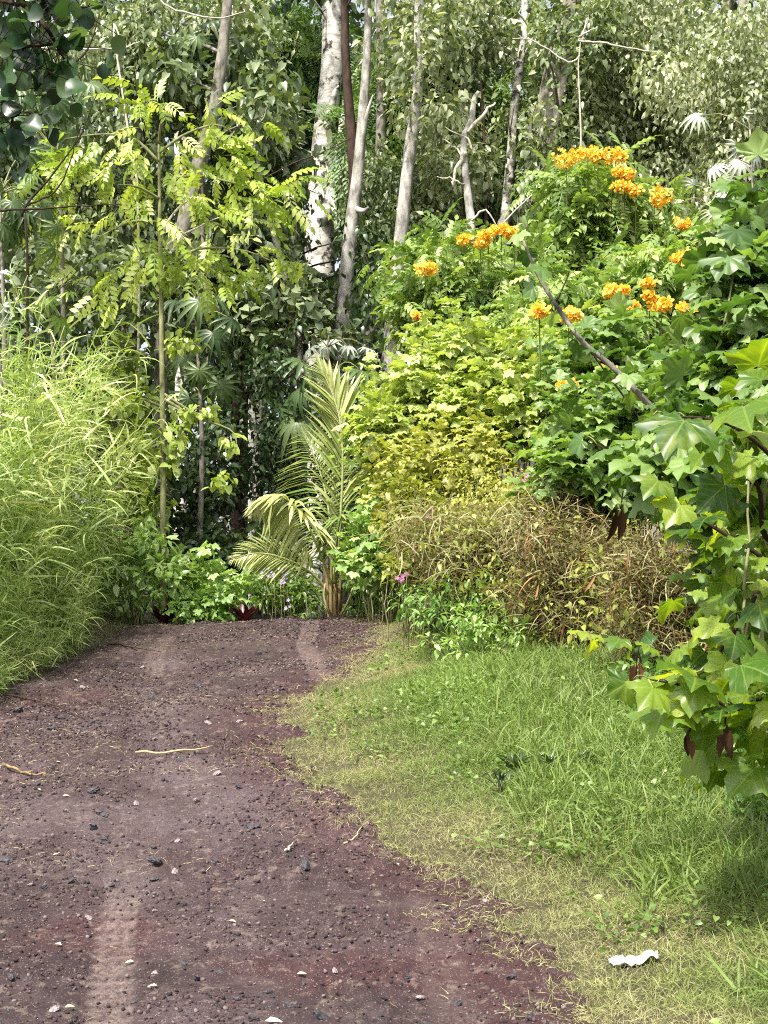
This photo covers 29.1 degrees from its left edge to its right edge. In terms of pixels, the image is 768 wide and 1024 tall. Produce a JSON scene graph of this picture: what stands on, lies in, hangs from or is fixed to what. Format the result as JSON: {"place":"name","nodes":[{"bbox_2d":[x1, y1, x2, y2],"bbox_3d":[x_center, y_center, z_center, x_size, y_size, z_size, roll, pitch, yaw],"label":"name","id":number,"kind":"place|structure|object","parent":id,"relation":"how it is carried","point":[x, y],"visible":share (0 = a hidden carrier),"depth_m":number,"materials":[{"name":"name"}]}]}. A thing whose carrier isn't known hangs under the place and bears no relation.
{"place":"outdoors","nodes":[
{"label":"outdoors","id":0,"kind":"place"},
{"bbox_2d":[0,614,603,1023],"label":"dirt road","id":1,"kind":"structure","parent":0,"point":[111,965],"depth_m":7.64,"materials":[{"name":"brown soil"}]},
{"bbox_2d":[3,694,89,720],"bbox_3d":[-2.711,1.567,11.900,0.046,0.158,1.450,4,-6,-41],"label":"stick","id":2,"kind":"object","parent":1,"relation":"on","point":[44,702],"visible":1,"depth_m":11.95,"materials":[{"name":"brown wood"}]},
{"bbox_2d":[151,605,175,622],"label":"maroon plant","id":3,"kind":"object","parent":1,"relation":"on","point":[164,618],"visible":0.82,"depth_m":17.39,"materials":[{"name":"red plant"}]},
{"bbox_2d":[135,745,212,753],"bbox_3d":[-1.458,1.653,10.277,0.534,0.054,0.086,1,-4,-7],"label":"stick","id":4,"kind":"object","parent":1,"relation":"on","point":[151,752],"visible":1,"depth_m":10.25,"materials":[{"name":"wood"}]},
{"bbox_2d":[140,540,270,621],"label":"leafy plant","id":5,"kind":"object","parent":1,"relation":"on","point":[213,570],"visible":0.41,"depth_m":17.70,"materials":[{"name":"green plant"}]},
{"bbox_2d":[229,601,260,620],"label":"maroon plant","id":6,"kind":"object","parent":1,"relation":"on","point":[241,613],"visible":0.89,"depth_m":17.21,"materials":[{"name":"red plant"}]},
{"bbox_2d":[260,565,306,618],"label":"flowering herb","id":7,"kind":"object","parent":1,"relation":"on","point":[288,600],"visible":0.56,"depth_m":17.69,"materials":[{"name":"green plant"}]},
{"bbox_2d":[244,549,329,619],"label":"leafy plant","id":8,"kind":"object","parent":1,"relation":"on","point":[297,596],"visible":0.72,"depth_m":18.04,"materials":[{"name":"green plant"}]},
{"bbox_2d":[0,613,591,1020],"bbox_3d":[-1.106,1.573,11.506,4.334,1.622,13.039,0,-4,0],"label":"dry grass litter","id":9,"kind":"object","parent":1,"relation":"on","point":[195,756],"visible":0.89,"depth_m":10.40,"materials":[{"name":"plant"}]},
{"bbox_2d":[229,351,367,616],"bbox_3d":[-0.909,-0.297,17.413,1.842,3.224,2.286,0,-4,0],"label":"coconut palm","id":10,"kind":"object","parent":1,"relation":"on","point":[267,508],"visible":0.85,"depth_m":17.38,"materials":[{"name":"green plant"}]},
{"bbox_2d":[319,570,402,615],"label":"leafy plant","id":11,"kind":"object","parent":1,"relation":"on","point":[355,592],"visible":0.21,"depth_m":17.96,"materials":[{"name":"green plant"}]},
{"bbox_2d":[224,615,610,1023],"bbox_3d":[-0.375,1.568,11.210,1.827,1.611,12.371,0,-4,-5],"label":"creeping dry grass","id":12,"kind":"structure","parent":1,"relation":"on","point":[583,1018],"depth_m":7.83,"materials":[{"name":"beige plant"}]},
{"bbox_2d":[0,603,767,1023],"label":"ground","id":13,"kind":"structure","parent":0,"point":[352,789],"depth_m":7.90,"materials":[{"name":"green plant"}]},
{"bbox_2d":[0,270,13,551],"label":"cecropia","id":14,"kind":"object","parent":13,"relation":"on","point":[5,310],"visible":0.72,"depth_m":15.17,"materials":[{"name":"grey plant"}]},
{"bbox_2d":[0,135,63,408],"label":"cecropia","id":15,"kind":"object","parent":13,"relation":"on","point":[12,228],"visible":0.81,"depth_m":17.25,"materials":[{"name":"green plant"}]},
{"bbox_2d":[1,46,110,466],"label":"cecropia","id":16,"kind":"object","parent":13,"relation":"on","point":[63,105],"visible":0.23,"depth_m":18.89,"materials":[{"name":"green plant"}]},
{"bbox_2d":[0,13,120,457],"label":"bare sapling","id":17,"kind":"object","parent":13,"relation":"on","point":[28,203],"visible":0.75,"depth_m":16.21,"materials":[{"name":"brown wood"}]},
{"bbox_2d":[21,282,100,489],"bbox_3d":[-3.976,-0.784,18.471,1.010,4.250,0.719,4,-6,-44],"label":"cecropia","id":18,"kind":"object","parent":13,"relation":"on","point":[53,319],"visible":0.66,"depth_m":18.20,"materials":[{"name":"green plant"}]},
{"bbox_2d":[0,0,131,183],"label":"round leaf tree","id":19,"kind":"object","parent":13,"relation":"on","point":[20,44],"visible":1,"depth_m":3.69,"materials":[{"name":"green plant"}]},
{"bbox_2d":[0,603,157,690],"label":"verge grass","id":20,"kind":"structure","parent":13,"relation":"on","point":[108,619],"depth_m":16.96,"materials":[{"name":"green plant"}]},
{"bbox_2d":[0,286,168,526],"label":"understorey shrub","id":21,"kind":"object","parent":13,"relation":"on","point":[83,343],"visible":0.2,"depth_m":19.39,"materials":[{"name":"green plant"}]},
{"bbox_2d":[0,262,181,697],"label":"tall grass","id":22,"kind":"structure","parent":13,"relation":"on","point":[42,572],"depth_m":15.07,"materials":[{"name":"green plant"}]},
{"bbox_2d":[0,26,221,537],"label":"forest tree","id":23,"kind":"object","parent":13,"relation":"on","point":[86,193],"visible":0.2,"depth_m":23.67,"materials":[{"name":"green plant"}]},
{"bbox_2d":[0,210,222,610],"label":"understorey shrub","id":24,"kind":"object","parent":13,"relation":"on","point":[116,258],"visible":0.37,"depth_m":21.35,"materials":[{"name":"green plant"}]},
{"bbox_2d":[69,318,184,622],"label":"shrub","id":25,"kind":"object","parent":13,"relation":"on","point":[132,480],"visible":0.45,"depth_m":18.50,"materials":[{"name":"green plant"}]},
{"bbox_2d":[75,497,198,625],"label":"leafy plant","id":26,"kind":"object","parent":13,"relation":"on","point":[148,547],"visible":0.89,"depth_m":17.40,"materials":[{"name":"green plant"}]},
{"bbox_2d":[41,0,244,612],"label":"bare sapling","id":27,"kind":"object","parent":13,"relation":"on","point":[138,227],"visible":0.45,"depth_m":20.23,"materials":[{"name":"wood"}]},
{"bbox_2d":[15,0,304,610],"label":"forest tree","id":28,"kind":"object","parent":13,"relation":"on","point":[93,57],"visible":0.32,"depth_m":23.48,"materials":[{"name":"green plant"}]},
{"bbox_2d":[1,76,334,622],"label":"sapling tree","id":29,"kind":"object","parent":13,"relation":"on","point":[258,202],"visible":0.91,"depth_m":17.81,"materials":[{"name":"green plant"}]},
{"bbox_2d":[95,410,251,561],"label":"understorey shrub","id":30,"kind":"object","parent":13,"relation":"on","point":[211,501],"visible":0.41,"depth_m":20.42,"materials":[{"name":"green plant"}]},
{"bbox_2d":[173,20,186,533],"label":"leafless tree","id":31,"kind":"object","parent":13,"relation":"on","point":[176,151],"visible":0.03,"depth_m":38.22,"materials":[{"name":"white plant"}]},
{"bbox_2d":[153,288,242,562],"bbox_3d":[-2.562,-0.793,20.424,1.272,4.687,1.366,0,-4,0],"label":"cecropia","id":32,"kind":"object","parent":13,"relation":"on","point":[198,373],"visible":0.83,"depth_m":20.18,"materials":[{"name":"green plant"}]},
{"bbox_2d":[147,18,253,491],"bbox_3d":[-2.917,-3.036,23.061,1.789,9.535,1.268,0,-4,0],"label":"cecropia","id":33,"kind":"object","parent":13,"relation":"on","point":[197,39],"visible":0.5,"depth_m":22.97,"materials":[{"name":"green plant"}]},
{"bbox_2d":[97,0,313,612],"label":"leaning tree","id":34,"kind":"object","parent":13,"relation":"on","point":[254,86],"visible":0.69,"depth_m":22.53,"materials":[{"name":"green plant"}]},
{"bbox_2d":[159,580,257,624],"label":"leafy plant","id":35,"kind":"object","parent":13,"relation":"on","point":[185,613],"visible":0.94,"depth_m":17.35,"materials":[{"name":"green plant"}]},
{"bbox_2d":[144,449,279,598],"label":"understorey shrub","id":36,"kind":"object","parent":13,"relation":"on","point":[223,543],"visible":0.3,"depth_m":19.70,"materials":[{"name":"green plant"}]},
{"bbox_2d":[154,311,324,613],"bbox_3d":[-2.135,-0.588,21.647,2.785,4.462,2.839,0,-4,0],"label":"understorey shrub","id":37,"kind":"object","parent":13,"relation":"on","point":[254,377],"visible":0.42,"depth_m":21.32,"materials":[{"name":"green plant"}]},
{"bbox_2d":[167,66,331,611],"bbox_3d":[-2.336,-2.963,24.918,2.836,9.838,5.113,0,-4,0],"label":"leaning tree","id":38,"kind":"object","parent":13,"relation":"on","point":[220,238],"visible":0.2,"depth_m":23.54,"materials":[{"name":"green plant"}]},
{"bbox_2d":[248,358,253,613],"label":"leafless tree","id":39,"kind":"object","parent":13,"relation":"on","point":[249,501],"visible":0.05,"depth_m":34.11,"materials":[{"name":"grey plant"}]},
{"bbox_2d":[141,259,373,613],"bbox_3d":[-2.035,-1.108,22.751,3.773,5.686,2.161,0,-4,0],"label":"understorey shrub","id":40,"kind":"object","parent":13,"relation":"on","point":[307,303],"visible":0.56,"depth_m":22.52,"materials":[{"name":"green plant"}]},
{"bbox_2d":[140,2,393,611],"bbox_3d":[-2.162,-3.754,27.303,5.010,11.763,6.201,0,-4,0],"label":"forest tree","id":41,"kind":"object","parent":13,"relation":"on","point":[365,237],"visible":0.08,"depth_m":26.02,"materials":[{"name":"green plant"}]},
{"bbox_2d":[178,0,375,614],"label":"feathery tree","id":42,"kind":"object","parent":13,"relation":"on","point":[307,54],"visible":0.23,"depth_m":33.75,"materials":[{"name":"green plant"}]},
{"bbox_2d":[254,68,316,615],"bbox_3d":[-1.697,-2.815,24.534,1.107,9.309,1.305,1,-4,-10],"label":"cecropia","id":43,"kind":"object","parent":13,"relation":"on","point":[311,163],"visible":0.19,"depth_m":24.35,"materials":[{"name":"green plant"}]},
{"bbox_2d":[217,352,375,616],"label":"understorey shrub","id":44,"kind":"object","parent":13,"relation":"on","point":[268,480],"visible":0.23,"depth_m":21.73,"materials":[{"name":"green plant"}]},
{"bbox_2d":[192,0,406,617],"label":"tall tree","id":45,"kind":"object","parent":13,"relation":"on","point":[330,75],"visible":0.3,"depth_m":32.42,"materials":[{"name":"white plant"}]},
{"bbox_2d":[272,357,386,617],"bbox_3d":[-0.668,-0.290,20.870,1.606,3.929,1.582,2,-5,-25],"label":"cecropia","id":46,"kind":"object","parent":13,"relation":"on","point":[297,397],"visible":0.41,"depth_m":20.73,"materials":[{"name":"green plant"}]},
{"bbox_2d":[256,137,407,591],"bbox_3d":[-0.789,-1.915,21.196,2.302,7.055,0.044,0,-4,0],"label":"bare sapling","id":47,"kind":"object","parent":13,"relation":"on","point":[313,156],"visible":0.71,"depth_m":21.42,"materials":[{"name":"brown plant"}]},
{"bbox_2d":[304,335,378,617],"bbox_3d":[-0.579,-0.417,19.051,1.039,3.790,0.517,-2,-5,25],"label":"cecropia","id":48,"kind":"object","parent":13,"relation":"on","point":[328,345],"visible":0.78,"depth_m":19.11,"materials":[{"name":"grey plant"}]},
{"bbox_2d":[322,0,361,576],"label":"slender tree","id":49,"kind":"object","parent":13,"relation":"on","point":[350,124],"visible":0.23,"depth_m":25.53,"materials":[{"name":"brown plant"}]},
{"bbox_2d":[333,0,373,615],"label":"slender tree","id":50,"kind":"object","parent":13,"relation":"on","point":[354,209],"visible":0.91,"depth_m":25.16,"materials":[{"name":"grey plant"}]},
{"bbox_2d":[312,255,406,547],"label":"understorey shrub","id":51,"kind":"object","parent":13,"relation":"on","point":[375,336],"visible":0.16,"depth_m":23.19,"materials":[{"name":"green plant"}]},
{"bbox_2d":[326,420,431,623],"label":"shrub","id":52,"kind":"object","parent":13,"relation":"on","point":[359,559],"visible":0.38,"depth_m":16.41,"materials":[{"name":"green plant"}]},
{"bbox_2d":[0,0,767,615],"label":"distant woodland","id":53,"kind":"object","parent":13,"relation":"on","point":[358,16],"visible":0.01,"depth_m":48.54,"materials":[{"name":"green plant"}]},
{"bbox_2d":[331,336,452,621],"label":"shrub","id":54,"kind":"object","parent":13,"relation":"on","point":[398,394],"visible":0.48,"depth_m":16.55,"materials":[{"name":"green plant"}]},
{"bbox_2d":[367,443,454,641],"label":"shrub","id":55,"kind":"object","parent":13,"relation":"on","point":[419,484],"visible":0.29,"depth_m":15.05,"materials":[{"name":"green plant"}]},
{"bbox_2d":[323,0,504,614],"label":"forest tree","id":56,"kind":"object","parent":13,"relation":"on","point":[377,186],"visible":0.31,"depth_m":27.63,"materials":[{"name":"green plant"}]},
{"bbox_2d":[299,30,542,490],"bbox_3d":[0.954,-5.071,31.018,6.308,15.126,7.918,0,-4,0],"label":"feathery tree","id":57,"kind":"object","parent":13,"relation":"on","point":[393,147],"visible":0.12,"depth_m":30.34,"materials":[{"name":"green plant"}]},
{"bbox_2d":[352,0,508,613],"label":"slender tree","id":58,"kind":"object","parent":13,"relation":"on","point":[421,47],"visible":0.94,"depth_m":24.26,"materials":[{"name":"green plant"}]},
{"bbox_2d":[365,209,502,601],"bbox_3d":[0.988,-1.447,22.141,2.566,6.497,2.441,0,-4,0],"label":"understorey shrub","id":59,"kind":"object","parent":13,"relation":"on","point":[381,345],"visible":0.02,"depth_m":22.41,"materials":[{"name":"green plant"}]},
{"bbox_2d":[353,387,519,626],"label":"shrub","id":60,"kind":"object","parent":13,"relation":"on","point":[477,446],"visible":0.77,"depth_m":15.67,"materials":[{"name":"green plant"}]},
{"bbox_2d":[372,0,545,513],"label":"forest tree","id":61,"kind":"object","parent":13,"relation":"on","point":[482,64],"visible":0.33,"depth_m":27.59,"materials":[{"name":"green plant"}]},
{"bbox_2d":[350,485,575,633],"bbox_3d":[0.961,0.475,14.187,2.621,1.780,1.735,0,-4,0],"label":"dry vine tangle","id":62,"kind":"object","parent":13,"relation":"on","point":[449,551],"visible":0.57,"depth_m":13.90,"materials":[{"name":"brown plant"}]},
{"bbox_2d":[385,556,541,653],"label":"shrub","id":63,"kind":"object","parent":13,"relation":"on","point":[432,612],"visible":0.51,"depth_m":13.62,"materials":[{"name":"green plant"}]},
{"bbox_2d":[356,197,576,507],"bbox_3d":[1.264,-1.362,20.612,3.340,5.794,2.708,0,-4,0],"label":"flowering shrub","id":64,"kind":"object","parent":13,"relation":"on","point":[450,269],"visible":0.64,"depth_m":20.18,"materials":[{"name":"green plant"}]},
{"bbox_2d":[261,614,681,1023],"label":"dry verge grass","id":65,"kind":"structure","parent":13,"relation":"on","point":[532,933],"depth_m":8.42,"materials":[{"name":"plant"}]},
{"bbox_2d":[395,473,548,650],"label":"flowering herb","id":66,"kind":"object","parent":13,"relation":"on","point":[428,516],"visible":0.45,"depth_m":14.19,"materials":[{"name":"pink plant"}]},
{"bbox_2d":[394,295,550,521],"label":"shrub","id":67,"kind":"object","parent":13,"relation":"on","point":[473,370],"visible":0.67,"depth_m":16.67,"materials":[{"name":"green plant"}]},
{"bbox_2d":[410,602,544,662],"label":"shrub","id":68,"kind":"object","parent":13,"relation":"on","point":[472,626],"visible":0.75,"depth_m":12.98,"materials":[{"name":"green plant"}]},
{"bbox_2d":[422,446,536,611],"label":"shrub","id":69,"kind":"object","parent":13,"relation":"on","point":[485,489],"visible":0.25,"depth_m":14.58,"materials":[{"name":"green plant"}]},
{"bbox_2d":[479,74,488,496],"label":"leafless tree","id":70,"kind":"object","parent":13,"relation":"on","point":[485,173],"visible":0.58,"depth_m":24.50,"materials":[{"name":"grey plant"}]},
{"bbox_2d":[437,91,531,492],"bbox_3d":[1.819,-2.501,23.228,1.967,8.439,0.191,0,-4,0],"label":"dead tree","id":71,"kind":"object","parent":13,"relation":"on","point":[472,122],"visible":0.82,"depth_m":23.41,"materials":[{"name":"grey wood"}]},
{"bbox_2d":[393,0,586,513],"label":"slender tree","id":72,"kind":"object","parent":13,"relation":"on","point":[520,18],"visible":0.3,"depth_m":27.50,"materials":[{"name":"green plant"}]},
{"bbox_2d":[487,768,511,794],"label":"verge weed","id":73,"kind":"object","parent":13,"relation":"on","point":[500,778],"visible":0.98,"depth_m":8.96,"materials":[{"name":"green plant"}]},
{"bbox_2d":[497,750,532,773],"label":"verge weed","id":74,"kind":"object","parent":13,"relation":"on","point":[514,759],"visible":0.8,"depth_m":9.22,"materials":[{"name":"green plant"}]},
{"bbox_2d":[512,106,533,486],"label":"leafless tree","id":75,"kind":"object","parent":13,"relation":"on","point":[530,132],"visible":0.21,"depth_m":25.96,"materials":[{"name":"grey plant"}]},
{"bbox_2d":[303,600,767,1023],"bbox_3d":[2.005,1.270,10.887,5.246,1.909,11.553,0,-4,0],"label":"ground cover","id":76,"kind":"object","parent":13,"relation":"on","point":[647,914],"visible":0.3,"depth_m":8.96,"materials":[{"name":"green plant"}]},
{"bbox_2d":[466,298,606,502],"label":"shrub","id":77,"kind":"object","parent":13,"relation":"on","point":[510,344],"visible":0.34,"depth_m":16.26,"materials":[{"name":"green plant"}]},
{"bbox_2d":[462,473,642,581],"bbox_3d":[1.645,0.210,14.018,1.837,1.313,1.548,0,-4,0],"label":"dry vine tangle","id":78,"kind":"object","parent":13,"relation":"on","point":[535,508],"visible":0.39,"depth_m":13.72,"materials":[{"name":"plant"}]},
{"bbox_2d":[471,250,672,526],"bbox_3d":[2.305,-1.209,17.057,2.802,4.470,5.202,0,-4,0],"label":"flowering shrub","id":79,"kind":"object","parent":13,"relation":"on","point":[541,309],"visible":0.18,"depth_m":18.20,"materials":[{"name":"green plant"}]},
{"bbox_2d":[487,0,665,512],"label":"vine clad tree","id":80,"kind":"object","parent":13,"relation":"on","point":[558,80],"visible":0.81,"depth_m":25.51,"materials":[{"name":"green plant"}]},
{"bbox_2d":[504,360,663,547],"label":"shrub","id":81,"kind":"object","parent":13,"relation":"on","point":[606,419],"visible":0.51,"depth_m":13.85,"materials":[{"name":"green plant"}]},
{"bbox_2d":[473,496,694,654],"bbox_3d":[2.054,0.683,13.439,2.575,1.698,1.707,0,-4,0],"label":"dry vine tangle","id":82,"kind":"object","parent":13,"relation":"on","point":[564,597],"visible":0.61,"depth_m":13.10,"materials":[{"name":"brown plant"}]},
{"bbox_2d":[512,15,658,159],"bbox_3d":[3.266,-3.201,23.725,2.349,9.881,0.199,-1,-4,8],"label":"bare sapling","id":83,"kind":"object","parent":13,"relation":"on","point":[580,41],"visible":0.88,"depth_m":24.07,"materials":[{"name":"grey wood"}]},
{"bbox_2d":[500,12,691,526],"bbox_3d":[4.115,-4.627,28.358,3.993,13.514,4.268,0,-4,0],"label":"forest tree","id":84,"kind":"object","parent":13,"relation":"on","point":[513,53],"visible":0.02,"depth_m":27.55,"materials":[{"name":"green plant"}]},
{"bbox_2d":[514,291,693,556],"bbox_3d":[2.571,-0.576,15.098,2.454,3.438,1.556,0,-4,0],"label":"shrub","id":85,"kind":"object","parent":13,"relation":"on","point":[623,326],"visible":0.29,"depth_m":15.00,"materials":[{"name":"green plant"}]},
{"bbox_2d":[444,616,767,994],"bbox_3d":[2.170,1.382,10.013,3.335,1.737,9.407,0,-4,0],"label":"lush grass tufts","id":86,"kind":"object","parent":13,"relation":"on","point":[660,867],"visible":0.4,"depth_m":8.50,"materials":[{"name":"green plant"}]},
{"bbox_2d":[502,131,710,529],"bbox_3d":[3.382,-1.974,21.128,3.357,6.975,2.567,0,-4,0],"label":"flowering shrub","id":87,"kind":"object","parent":13,"relation":"on","point":[585,204],"visible":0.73,"depth_m":20.70,"materials":[{"name":"green plant"}]},
{"bbox_2d":[538,208,720,542],"bbox_3d":[3.249,-1.456,17.876,2.804,4.941,4.449,0,-4,0],"label":"flowering shrub","id":88,"kind":"object","parent":13,"relation":"on","point":[644,271],"visible":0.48,"depth_m":18.33,"materials":[{"name":"green plant"}]},
{"bbox_2d":[608,950,658,966],"bbox_3d":[1.060,1.890,6.267,0.207,0.063,0.108,0,-4,0],"label":"paper scrap","id":89,"kind":"object","parent":13,"relation":"on","point":[631,959],"visible":1,"depth_m":6.27,"materials":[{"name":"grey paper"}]},
{"bbox_2d":[506,126,767,649],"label":"lobed leaf shrub","id":90,"kind":"object","parent":13,"relation":"on","point":[731,253],"visible":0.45,"depth_m":9.53,"materials":[{"name":"green plant"}]},
{"bbox_2d":[606,491,626,542],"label":"dead leaf","id":91,"kind":"object","parent":90,"relation":"attached to","point":[620,521],"visible":1,"depth_m":9.52,"materials":[{"name":"brown plant"}]},
{"bbox_2d":[567,504,711,667],"bbox_3d":[2.291,0.731,12.023,1.650,1.626,1.537,0,-4,0],"label":"dry vine tangle","id":92,"kind":"object","parent":13,"relation":"on","point":[655,589],"visible":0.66,"depth_m":11.70,"materials":[{"name":"brown plant"}]},
{"bbox_2d":[530,0,758,544],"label":"forest tree","id":93,"kind":"object","parent":13,"relation":"on","point":[664,28],"visible":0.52,"depth_m":25.90,"materials":[{"name":"green plant"}]},
{"bbox_2d":[605,638,705,726],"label":"shrub","id":94,"kind":"object","parent":13,"relation":"on","point":[623,666],"visible":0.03,"depth_m":10.37,"materials":[{"name":"green plant"}]},
{"bbox_2d":[567,338,767,800],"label":"lobed leaf shrub","id":95,"kind":"object","parent":13,"relation":"on","point":[734,668],"visible":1,"depth_m":6.46,"materials":[{"name":"green plant"}]},
{"bbox_2d":[629,637,643,680],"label":"dead leaf","id":96,"kind":"object","parent":95,"relation":"hanging from","point":[633,672],"visible":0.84,"depth_m":7.16,"materials":[{"name":"brown plant"}]},
{"bbox_2d":[684,727,694,758],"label":"dead leaf","id":97,"kind":"object","parent":95,"relation":"hanging from","point":[689,746],"visible":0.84,"depth_m":6.25,"materials":[{"name":"brown plant"}]},
{"bbox_2d":[716,698,733,759],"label":"dead leaf","id":98,"kind":"object","parent":95,"relation":"hanging from","point":[725,740],"visible":1,"depth_m":6.24,"materials":[{"name":"brown plant"}]},
{"bbox_2d":[618,0,767,220],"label":"forest tree","id":99,"kind":"object","parent":13,"relation":"on","point":[742,83],"visible":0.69,"depth_m":24.00,"materials":[{"name":"green plant"}]},
{"bbox_2d":[660,174,743,248],"bbox_3d":[4.543,-1.786,20.799,1.370,6.223,1.156,0,-4,0],"label":"cecropia","id":100,"kind":"object","parent":13,"relation":"on","point":[693,182],"visible":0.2,"depth_m":20.98,"materials":[{"name":"green plant"}]},
{"bbox_2d":[677,107,760,199],"bbox_3d":[5.017,-2.319,21.456,1.241,7.408,1.248,0,-4,0],"label":"cecropia","id":101,"kind":"object","parent":13,"relation":"on","point":[735,161],"visible":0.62,"depth_m":21.68,"materials":[{"name":"grey plant"}]},
{"bbox_2d":[680,705,767,829],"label":"shrub","id":102,"kind":"object","parent":13,"relation":"on","point":[754,800],"visible":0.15,"depth_m":8.09,"materials":[{"name":"green plant"}]},
{"bbox_2d":[727,0,767,189],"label":"forest tree","id":103,"kind":"object","parent":13,"relation":"on","point":[764,53],"visible":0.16,"depth_m":24.90,"materials":[{"name":"green plant"}]},
{"bbox_2d":[0,0,767,602],"label":"sky","id":104,"kind":"structure","parent":0,"point":[144,344],"materials":[{"name":"white"}]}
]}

